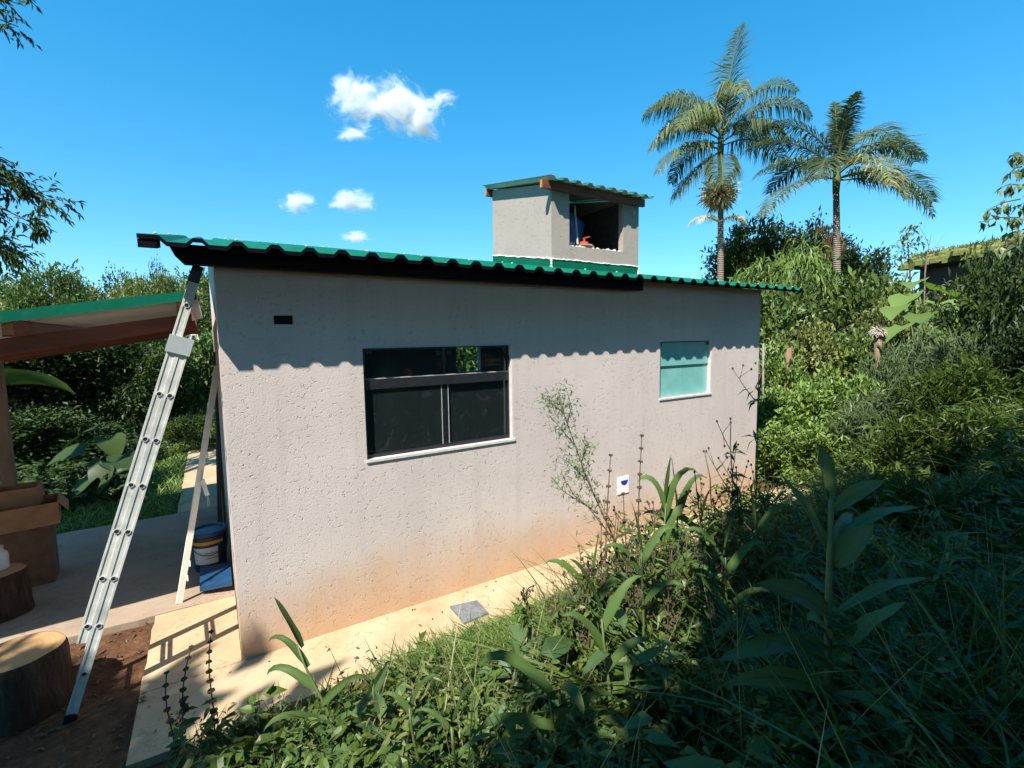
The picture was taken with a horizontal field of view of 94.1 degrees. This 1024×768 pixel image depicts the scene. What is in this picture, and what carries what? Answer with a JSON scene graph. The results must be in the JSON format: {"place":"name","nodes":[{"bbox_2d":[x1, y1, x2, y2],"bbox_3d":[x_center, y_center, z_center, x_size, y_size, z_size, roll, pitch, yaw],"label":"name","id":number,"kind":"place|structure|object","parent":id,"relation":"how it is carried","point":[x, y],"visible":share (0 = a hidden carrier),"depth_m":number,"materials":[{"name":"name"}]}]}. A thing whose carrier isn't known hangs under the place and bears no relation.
{"place":"outdoors","nodes":[
{"label":"outdoors","id":0,"kind":"place"},
{"bbox_2d":[17,439,189,533],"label":"lawn grass","id":1,"kind":"structure","parent":0,"point":[174,475],"depth_m":7.41,"materials":[{"name":"green plant"}]},
{"bbox_2d":[0,505,234,643],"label":"patio floor","id":2,"kind":"structure","parent":0,"point":[146,590],"depth_m":4.83,"materials":[{"name":"concrete"}]},
{"bbox_2d":[0,563,34,623],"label":"wood log","id":3,"kind":"object","parent":2,"relation":"on","point":[16,598],"visible":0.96,"depth_m":4.26,"materials":[{"name":"brown wood"}]},
{"bbox_2d":[0,524,59,586],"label":"cardboard box","id":4,"kind":"object","parent":2,"relation":"on","point":[35,550],"visible":0.52,"depth_m":4.78,"materials":[{"name":"brown cardboard"}]},
{"bbox_2d":[0,493,68,534],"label":"cardboard box","id":5,"kind":"object","parent":4,"relation":"on","point":[46,511],"visible":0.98,"depth_m":4.67,"materials":[{"name":"brown cardboard"}]},
{"bbox_2d":[0,480,43,511],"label":"cardboard box","id":6,"kind":"object","parent":5,"relation":"in","point":[19,495],"visible":0.81,"depth_m":4.74,"materials":[{"name":"brown cardboard"}]},
{"bbox_2d":[0,291,201,485],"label":"porch","id":7,"kind":"object","parent":2,"relation":"on","point":[35,332],"visible":0.85,"depth_m":3.78,"materials":[{"name":"brown wood"}]},
{"bbox_2d":[176,365,218,603],"bbox_3d":[-2.951,0.934,4.492,0.037,2.202,0.505,5,8,45],"label":"white batten","id":8,"kind":"object","parent":2,"relation":"on","point":[186,562],"visible":0.97,"depth_m":4.48,"materials":[{"name":"beige paint"}]},
{"bbox_2d":[191,522,227,572],"bbox_3d":[-3.264,1.764,5.148,0.362,0.428,0.359,-4,7,-32],"label":"paint bucket","id":9,"kind":"object","parent":2,"relation":"on","point":[209,545],"visible":0.75,"depth_m":5.04,"materials":[{"name":"blue plastic"}]},
{"bbox_2d":[200,562,231,591],"bbox_3d":[-2.947,1.912,4.741,0.266,0.118,0.476,-4,7,-32],"label":"blue tray","id":10,"kind":"object","parent":2,"relation":"on","point":[215,576],"visible":1,"depth_m":4.69,"materials":[{"name":"plastic"}]},
{"bbox_2d":[140,595,241,693],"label":"path","id":11,"kind":"structure","parent":0,"point":[176,634],"depth_m":3.86,"materials":[{"name":"concrete"}]},
{"bbox_2d":[177,444,225,512],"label":"path","id":12,"kind":"structure","parent":0,"point":[209,477],"depth_m":8.32,"materials":[{"name":"concrete"}]},
{"bbox_2d":[126,481,812,767],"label":"path","id":13,"kind":"structure","parent":0,"point":[240,683],"depth_m":3.63,"materials":[{"name":"concrete"}]},
{"bbox_2d":[0,370,1021,767],"bbox_3d":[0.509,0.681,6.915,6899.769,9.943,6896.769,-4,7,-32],"label":"ground","id":14,"kind":"structure","parent":0,"point":[98,718],"depth_m":3.20,"materials":[{"name":"soil"}]},
{"bbox_2d":[0,631,75,737],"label":"tree stump","id":15,"kind":"object","parent":14,"relation":"on","point":[37,681],"visible":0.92,"depth_m":3.16,"materials":[{"name":"brown wood"}]},
{"bbox_2d":[4,368,74,393],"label":"banana plant","id":16,"kind":"object","parent":14,"relation":"on","point":[16,376],"visible":0.48,"depth_m":8.59,"materials":[{"name":"green plant"}]},
{"bbox_2d":[0,0,87,280],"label":"overhanging tree","id":17,"kind":"object","parent":14,"relation":"on","point":[10,255],"visible":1,"depth_m":7.11,"materials":[{"name":"green plant"}]},
{"bbox_2d":[0,254,102,310],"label":"forest tree","id":18,"kind":"object","parent":14,"relation":"on","point":[26,293],"visible":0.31,"depth_m":23.19,"materials":[{"name":"green plant"}]},
{"bbox_2d":[4,351,109,451],"bbox_3d":[-11.463,-0.078,11.172,3.650,3.402,3.560,-1,6,-1],"label":"shade tree","id":19,"kind":"object","parent":14,"relation":"on","point":[35,364],"visible":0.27,"depth_m":10.62,"materials":[{"name":"green plant"}]},
{"bbox_2d":[9,401,130,465],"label":"dark bush","id":20,"kind":"object","parent":14,"relation":"on","point":[30,433],"visible":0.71,"depth_m":9.21,"materials":[{"name":"green plant"}]},
{"bbox_2d":[0,622,147,767],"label":"leaf litter","id":21,"kind":"object","parent":14,"relation":"on","point":[65,763],"visible":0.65,"depth_m":3.08,"materials":[{"name":"brown plant"}]},
{"bbox_2d":[0,434,158,511],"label":"undergrowth","id":22,"kind":"object","parent":14,"relation":"on","point":[67,471],"visible":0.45,"depth_m":7.88,"materials":[{"name":"green plant"}]},
{"bbox_2d":[6,341,156,434],"bbox_3d":[-10.934,-0.074,11.919,3.678,3.224,3.634,-4,7,-32],"label":"shade tree","id":23,"kind":"object","parent":14,"relation":"on","point":[93,364],"visible":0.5,"depth_m":11.22,"materials":[{"name":"green plant"}]},
{"bbox_2d":[47,424,134,503],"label":"elephant ear plant","id":24,"kind":"object","parent":14,"relation":"on","point":[113,447],"visible":0.79,"depth_m":7.65,"materials":[{"name":"green plant"}]},
{"bbox_2d":[45,430,170,459],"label":"dark bush","id":25,"kind":"object","parent":14,"relation":"on","point":[92,446],"visible":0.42,"depth_m":9.41,"materials":[{"name":"green plant"}]},
{"bbox_2d":[62,266,203,724],"bbox_3d":[-2.672,0.695,3.396,1.000,3.060,0.406,-4,7,-32],"label":"extension ladder","id":26,"kind":"object","parent":14,"relation":"on","point":[178,348],"visible":1,"depth_m":3.25,"materials":[{"name":"metal"}]},
{"bbox_2d":[72,342,198,434],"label":"dark bush","id":27,"kind":"object","parent":14,"relation":"on","point":[136,402],"visible":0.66,"depth_m":11.54,"materials":[{"name":"green plant"}]},
{"bbox_2d":[119,268,211,358],"bbox_3d":[-23.206,-3.252,31.978,5.741,9.133,5.047,-4,7,-32],"label":"forest tree","id":28,"kind":"object","parent":14,"relation":"on","point":[170,282],"visible":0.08,"depth_m":31.63,"materials":[{"name":"green plant"}]},
{"bbox_2d":[151,320,214,418],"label":"shrub","id":29,"kind":"object","parent":14,"relation":"on","point":[202,351],"visible":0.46,"depth_m":12.94,"materials":[{"name":"green plant"}]},
{"bbox_2d":[162,414,215,450],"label":"thin leaf bush","id":30,"kind":"object","parent":14,"relation":"on","point":[174,431],"visible":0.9,"depth_m":10.59,"materials":[{"name":"green plant"}]},
{"bbox_2d":[262,597,376,739],"bbox_3d":[-1.066,1.676,2.655,0.682,0.923,0.286,-1,6,-3],"label":"sorghum plant","id":31,"kind":"object","parent":14,"relation":"on","point":[302,678],"visible":0.88,"depth_m":2.71,"materials":[{"name":"green plant"}]},
{"bbox_2d":[381,674,441,760],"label":"sorghum plant","id":32,"kind":"object","parent":14,"relation":"on","point":[404,704],"visible":0.88,"depth_m":2.14,"materials":[{"name":"green plant"}]},
{"bbox_2d":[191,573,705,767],"bbox_3d":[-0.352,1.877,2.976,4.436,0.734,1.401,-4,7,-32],"label":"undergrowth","id":33,"kind":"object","parent":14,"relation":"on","point":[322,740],"visible":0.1,"depth_m":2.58,"materials":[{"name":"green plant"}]},
{"bbox_2d":[415,683,496,767],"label":"sorghum plant","id":34,"kind":"object","parent":14,"relation":"on","point":[447,726],"visible":0.99,"depth_m":2.00,"materials":[{"name":"green plant"}]},
{"bbox_2d":[136,174,803,660],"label":"house","id":35,"kind":"structure","parent":14,"relation":"on","point":[382,454],"depth_m":4.62,"materials":[{"name":"paint"}]},
{"bbox_2d":[361,344,514,462],"bbox_3d":[-0.631,0.130,4.414,1.494,0.975,0.119,-4,7,-32],"label":"window","id":36,"kind":"structure","parent":35,"relation":"in","point":[425,380],"depth_m":4.41,"materials":[{"name":"black glass"}]},
{"bbox_2d":[659,341,711,400],"bbox_3d":[2.244,-0.191,6.197,1.037,0.723,0.094,-4,7,-32],"label":"window","id":37,"kind":"structure","parent":35,"relation":"in","point":[685,367],"depth_m":6.22,"materials":[{"name":"teal glass"}]},
{"bbox_2d":[364,582,636,691],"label":"sunlit grass","id":38,"kind":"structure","parent":14,"relation":"on","point":[465,652],"depth_m":3.66,"materials":[{"name":"green plant"}]},
{"bbox_2d":[473,650,614,763],"bbox_3d":[0.151,1.516,2.023,0.641,0.661,0.265,-1,6,-1],"label":"sorghum plant","id":39,"kind":"object","parent":14,"relation":"on","point":[534,674],"visible":0.92,"depth_m":2.09,"materials":[{"name":"green plant"}]},
{"bbox_2d":[532,379,634,603],"bbox_3d":[0.451,0.698,3.038,0.654,1.466,0.288,-1,6,-1],"label":"feathery weed","id":40,"kind":"object","parent":14,"relation":"on","point":[569,461],"visible":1,"depth_m":3.00,"materials":[{"name":"green plant"}]},
{"bbox_2d":[564,557,611,691],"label":"budding weed","id":41,"kind":"object","parent":14,"relation":"on","point":[592,644],"visible":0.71,"depth_m":2.70,"materials":[{"name":"green plant"}]},
{"bbox_2d":[543,533,637,633],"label":"sorghum plant","id":42,"kind":"object","parent":14,"relation":"on","point":[602,591],"visible":0.41,"depth_m":2.88,"materials":[{"name":"green plant"}]},
{"bbox_2d":[165,441,1023,767],"bbox_3d":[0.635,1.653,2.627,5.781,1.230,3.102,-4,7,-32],"label":"undergrowth","id":43,"kind":"object","parent":14,"relation":"on","point":[515,736],"visible":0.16,"depth_m":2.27,"materials":[{"name":"green plant"}]},
{"bbox_2d":[562,559,651,707],"bbox_3d":[0.458,1.303,2.289,0.429,0.950,0.117,-2,6,-9],"label":"sorghum plant","id":44,"kind":"object","parent":14,"relation":"on","point":[608,616],"visible":0.8,"depth_m":2.29,"materials":[{"name":"green plant"}]},
{"bbox_2d":[606,543,643,682],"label":"budding weed","id":45,"kind":"object","parent":14,"relation":"on","point":[629,611],"visible":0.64,"depth_m":2.79,"materials":[{"name":"green plant"}]},
{"bbox_2d":[604,502,686,669],"bbox_3d":[0.760,1.253,2.763,0.443,1.125,0.198,0,6,4],"label":"sorghum plant","id":46,"kind":"object","parent":14,"relation":"on","point":[647,550],"visible":0.91,"depth_m":2.79,"materials":[{"name":"green plant"}]},
{"bbox_2d":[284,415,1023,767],"bbox_3d":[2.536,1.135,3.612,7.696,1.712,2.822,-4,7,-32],"label":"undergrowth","id":47,"kind":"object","parent":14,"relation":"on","point":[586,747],"visible":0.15,"depth_m":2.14,"materials":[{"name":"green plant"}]},
{"bbox_2d":[635,500,680,629],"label":"budding weed","id":48,"kind":"object","parent":14,"relation":"on","point":[656,572],"visible":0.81,"depth_m":3.11,"materials":[{"name":"green plant"}]},
{"bbox_2d":[644,567,685,643],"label":"budding weed","id":49,"kind":"object","parent":14,"relation":"on","point":[656,604],"visible":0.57,"depth_m":2.80,"materials":[{"name":"green plant"}]},
{"bbox_2d":[632,456,710,613],"bbox_3d":[1.030,1.199,3.192,0.549,1.413,0.370,-1,6,1],"label":"sorghum plant","id":50,"kind":"object","parent":14,"relation":"on","point":[666,496],"visible":0.66,"depth_m":3.29,"materials":[{"name":"green plant"}]},
{"bbox_2d":[329,390,1023,767],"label":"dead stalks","id":51,"kind":"object","parent":14,"relation":"on","point":[451,682],"visible":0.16,"depth_m":2.18,"materials":[{"name":"brown plant"}]},
{"bbox_2d":[668,531,710,632],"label":"budding weed","id":52,"kind":"object","parent":14,"relation":"on","point":[684,576],"visible":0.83,"depth_m":2.90,"materials":[{"name":"green plant"}]},
{"bbox_2d":[685,470,723,611],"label":"budding weed","id":53,"kind":"object","parent":14,"relation":"on","point":[695,515],"visible":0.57,"depth_m":3.21,"materials":[{"name":"green plant"}]},
{"bbox_2d":[689,544,732,656],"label":"budding weed","id":54,"kind":"object","parent":14,"relation":"on","point":[712,580],"visible":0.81,"depth_m":2.70,"materials":[{"name":"green plant"}]},
{"bbox_2d":[562,466,885,639],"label":"undergrowth","id":55,"kind":"object","parent":14,"relation":"on","point":[802,521],"visible":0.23,"depth_m":3.78,"materials":[{"name":"green plant"}]},
{"bbox_2d":[642,22,812,280],"bbox_3d":[7.333,-6.128,16.848,5.489,12.544,4.032,-1,6,-2],"label":"palm tree","id":56,"kind":"object","parent":14,"relation":"on","point":[719,195],"visible":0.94,"depth_m":16.19,"materials":[{"name":"green plant"}]},
{"bbox_2d":[705,417,750,598],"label":"budding weed","id":57,"kind":"object","parent":14,"relation":"on","point":[733,474],"visible":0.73,"depth_m":3.41,"materials":[{"name":"green plant"}]},
{"bbox_2d":[683,507,773,611],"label":"sorghum plant","id":58,"kind":"object","parent":14,"relation":"on","point":[737,558],"visible":0.64,"depth_m":2.89,"materials":[{"name":"green plant"}]},
{"bbox_2d":[718,353,774,582],"bbox_3d":[1.775,0.795,3.569,0.362,2.036,0.395,-1,6,-4],"label":"budding weed","id":59,"kind":"object","parent":14,"relation":"on","point":[758,389],"visible":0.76,"depth_m":3.51,"materials":[{"name":"green plant"}]},
{"bbox_2d":[699,210,796,281],"bbox_3d":[9.225,-3.555,18.698,3.637,6.806,3.547,2,6,23],"label":"evergreen tree","id":60,"kind":"object","parent":14,"relation":"on","point":[741,254],"visible":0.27,"depth_m":17.99,"materials":[{"name":"green plant"}]},
{"bbox_2d":[716,480,797,603],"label":"sorghum plant","id":61,"kind":"object","parent":14,"relation":"on","point":[766,519],"visible":0.66,"depth_m":3.19,"materials":[{"name":"green plant"}]},
{"bbox_2d":[744,477,786,612],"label":"budding weed","id":62,"kind":"object","parent":14,"relation":"on","point":[765,505],"visible":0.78,"depth_m":3.30,"materials":[{"name":"green plant"}]},
{"bbox_2d":[727,238,805,327],"bbox_3d":[7.497,-1.796,13.937,2.052,4.709,2.531,-4,7,-32],"label":"mango tree","id":63,"kind":"object","parent":14,"relation":"on","point":[758,265],"visible":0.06,"depth_m":13.57,"materials":[{"name":"green plant"}]},
{"bbox_2d":[755,384,802,469],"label":"weed bush","id":64,"kind":"object","parent":14,"relation":"on","point":[771,398],"visible":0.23,"depth_m":8.58,"materials":[{"name":"green plant"}]},
{"bbox_2d":[757,329,807,406],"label":"shrub","id":65,"kind":"object","parent":14,"relation":"on","point":[773,374],"visible":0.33,"depth_m":9.32,"materials":[{"name":"green plant"}]},
{"bbox_2d":[743,267,829,397],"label":"shrub","id":66,"kind":"object","parent":14,"relation":"on","point":[794,304],"visible":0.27,"depth_m":10.94,"materials":[{"name":"green plant"}]},
{"bbox_2d":[755,421,818,485],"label":"weed bush","id":67,"kind":"object","parent":14,"relation":"on","point":[773,435],"visible":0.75,"depth_m":7.67,"materials":[{"name":"green plant"}]},
{"bbox_2d":[756,376,836,444],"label":"weed bush","id":68,"kind":"object","parent":14,"relation":"on","point":[807,394],"visible":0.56,"depth_m":8.32,"materials":[{"name":"green plant"}]},
{"bbox_2d":[760,314,850,414],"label":"shrub","id":69,"kind":"object","parent":14,"relation":"on","point":[813,357],"visible":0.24,"depth_m":9.88,"materials":[{"name":"green plant"}]},
{"bbox_2d":[768,230,843,319],"bbox_3d":[7.784,-1.663,12.962,1.750,4.772,2.171,1,6,17],"label":"mango tree","id":70,"kind":"object","parent":14,"relation":"on","point":[823,278],"visible":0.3,"depth_m":12.23,"materials":[{"name":"green plant"}]},
{"bbox_2d":[774,416,853,487],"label":"weed bush","id":71,"kind":"object","parent":14,"relation":"on","point":[813,437],"visible":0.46,"depth_m":7.26,"materials":[{"name":"green plant"}]},
{"bbox_2d":[611,385,1023,668],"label":"undergrowth","id":72,"kind":"object","parent":14,"relation":"on","point":[889,539],"visible":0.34,"depth_m":3.24,"materials":[{"name":"green plant"}]},
{"bbox_2d":[770,276,865,408],"bbox_3d":[7.810,-0.941,11.842,2.518,3.704,2.600,-4,7,-32],"label":"shrub","id":73,"kind":"object","parent":14,"relation":"on","point":[828,307],"visible":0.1,"depth_m":11.48,"materials":[{"name":"green plant"}]},
{"bbox_2d":[777,205,865,262],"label":"evergreen tree","id":74,"kind":"object","parent":14,"relation":"on","point":[810,234],"visible":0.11,"depth_m":20.06,"materials":[{"name":"green plant"}]},
{"bbox_2d":[715,444,930,767],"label":"leaved plant","id":75,"kind":"object","parent":14,"relation":"on","point":[845,539],"visible":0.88,"depth_m":1.97,"materials":[{"name":"green plant"}]},
{"bbox_2d":[794,362,863,423],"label":"weed bush","id":76,"kind":"object","parent":14,"relation":"on","point":[823,378],"visible":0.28,"depth_m":8.57,"materials":[{"name":"green plant"}]},
{"bbox_2d":[743,91,943,282],"bbox_3d":[9.987,-4.171,14.554,5.552,8.766,3.981,1,6,16],"label":"palm tree","id":77,"kind":"object","parent":14,"relation":"on","point":[841,145],"visible":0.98,"depth_m":14.18,"materials":[{"name":"green plant"}]},
{"bbox_2d":[805,320,897,414],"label":"shrub","id":78,"kind":"object","parent":14,"relation":"on","point":[859,348],"visible":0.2,"depth_m":9.83,"materials":[{"name":"green plant"}]},
{"bbox_2d":[817,369,886,429],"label":"weed bush","id":79,"kind":"object","parent":14,"relation":"on","point":[867,383],"visible":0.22,"depth_m":8.20,"materials":[{"name":"green plant"}]},
{"bbox_2d":[823,394,897,455],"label":"thin leaf bush","id":80,"kind":"object","parent":14,"relation":"on","point":[848,425],"visible":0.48,"depth_m":6.99,"materials":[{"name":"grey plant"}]},
{"bbox_2d":[829,238,898,294],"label":"evergreen tree","id":81,"kind":"object","parent":14,"relation":"on","point":[854,256],"visible":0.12,"depth_m":17.36,"materials":[{"name":"green plant"}]},
{"bbox_2d":[824,465,917,529],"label":"thin leaf bush","id":82,"kind":"object","parent":14,"relation":"on","point":[856,479],"visible":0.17,"depth_m":4.39,"materials":[{"name":"green plant"}]},
{"bbox_2d":[824,254,934,347],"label":"shrub","id":83,"kind":"object","parent":14,"relation":"on","point":[851,293],"visible":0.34,"depth_m":11.63,"materials":[{"name":"green plant"}]},
{"bbox_2d":[842,295,916,361],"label":"vine bush","id":84,"kind":"object","parent":14,"relation":"on","point":[881,318],"visible":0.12,"depth_m":10.78,"materials":[{"name":"green plant"}]},
{"bbox_2d":[847,338,914,401],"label":"thin leaf bush","id":85,"kind":"object","parent":14,"relation":"on","point":[887,370],"visible":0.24,"depth_m":8.54,"materials":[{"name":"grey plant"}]},
{"bbox_2d":[849,366,935,448],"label":"thin leaf bush","id":86,"kind":"object","parent":14,"relation":"on","point":[888,397],"visible":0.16,"depth_m":6.84,"materials":[{"name":"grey plant"}]},
{"bbox_2d":[831,409,966,483],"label":"thin leaf bush","id":87,"kind":"object","parent":14,"relation":"on","point":[892,445],"visible":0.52,"depth_m":5.11,"materials":[{"name":"green plant"}]},
{"bbox_2d":[877,320,958,389],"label":"thin leaf bush","id":88,"kind":"object","parent":14,"relation":"on","point":[916,342],"visible":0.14,"depth_m":8.46,"materials":[{"name":"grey plant"}]},
{"bbox_2d":[861,467,980,542],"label":"thin leaf bush","id":89,"kind":"object","parent":14,"relation":"on","point":[909,490],"visible":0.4,"depth_m":4.02,"materials":[{"name":"green plant"}]},
{"bbox_2d":[879,277,990,344],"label":"elephant ear plant","id":90,"kind":"object","parent":14,"relation":"on","point":[898,302],"visible":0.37,"depth_m":9.06,"materials":[{"name":"green plant"}]},
{"bbox_2d":[887,362,992,432],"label":"thin leaf bush","id":91,"kind":"object","parent":14,"relation":"on","point":[939,396],"visible":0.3,"depth_m":6.30,"materials":[{"name":"green plant"}]},
{"bbox_2d":[888,405,1007,481],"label":"thin leaf bush","id":92,"kind":"object","parent":14,"relation":"on","point":[932,424],"visible":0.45,"depth_m":4.86,"materials":[{"name":"green plant"}]},
{"bbox_2d":[905,326,995,379],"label":"thin leaf bush","id":93,"kind":"object","parent":14,"relation":"on","point":[949,345],"visible":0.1,"depth_m":7.95,"materials":[{"name":"green plant"}]},
{"bbox_2d":[898,234,1023,304],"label":"mossy house","id":94,"kind":"structure","parent":14,"relation":"on","point":[941,261],"depth_m":16.04,"materials":[{"name":"green plant"}]},
{"bbox_2d":[902,464,1023,543],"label":"thin leaf bush","id":95,"kind":"object","parent":14,"relation":"on","point":[971,484],"visible":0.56,"depth_m":3.80,"materials":[{"name":"green plant"}]},
{"bbox_2d":[923,235,1012,342],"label":"dark bush","id":96,"kind":"object","parent":14,"relation":"on","point":[974,261],"visible":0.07,"depth_m":9.19,"materials":[{"name":"green plant"}]},
{"bbox_2d":[918,348,1023,413],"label":"thin leaf bush","id":97,"kind":"object","parent":14,"relation":"on","point":[983,375],"visible":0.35,"depth_m":6.03,"materials":[{"name":"green plant"}]},
{"bbox_2d":[921,225,1023,371],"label":"dark bush","id":98,"kind":"object","parent":14,"relation":"on","point":[1007,308],"visible":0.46,"depth_m":8.03,"materials":[{"name":"green plant"}]},
{"bbox_2d":[922,315,1023,385],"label":"dark bush","id":99,"kind":"object","parent":14,"relation":"on","point":[1008,354],"visible":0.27,"depth_m":6.94,"materials":[{"name":"green plant"}]},
{"bbox_2d":[936,400,1023,464],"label":"thin leaf bush","id":100,"kind":"object","parent":14,"relation":"on","point":[988,422],"visible":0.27,"depth_m":4.78,"materials":[{"name":"green plant"}]},
{"bbox_2d":[978,152,1023,260],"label":"leafy sapling","id":101,"kind":"object","parent":14,"relation":"on","point":[1015,223],"visible":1,"depth_m":6.05,"materials":[{"name":"green plant"}]},
{"bbox_2d":[0,0,1023,300],"label":"sky","id":102,"kind":"structure","parent":0,"point":[371,125],"materials":[{"name":"blue"}]},
{"bbox_2d":[128,462,1023,767],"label":"grass","id":103,"kind":"structure","parent":0,"point":[704,732],"depth_m":2.30,"materials":[{"name":"green plant"}]},
{"bbox_2d":[423,379,1023,767],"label":"long grass","id":104,"kind":"structure","parent":0,"point":[1005,645],"depth_m":2.16,"materials":[{"name":"green plant"}]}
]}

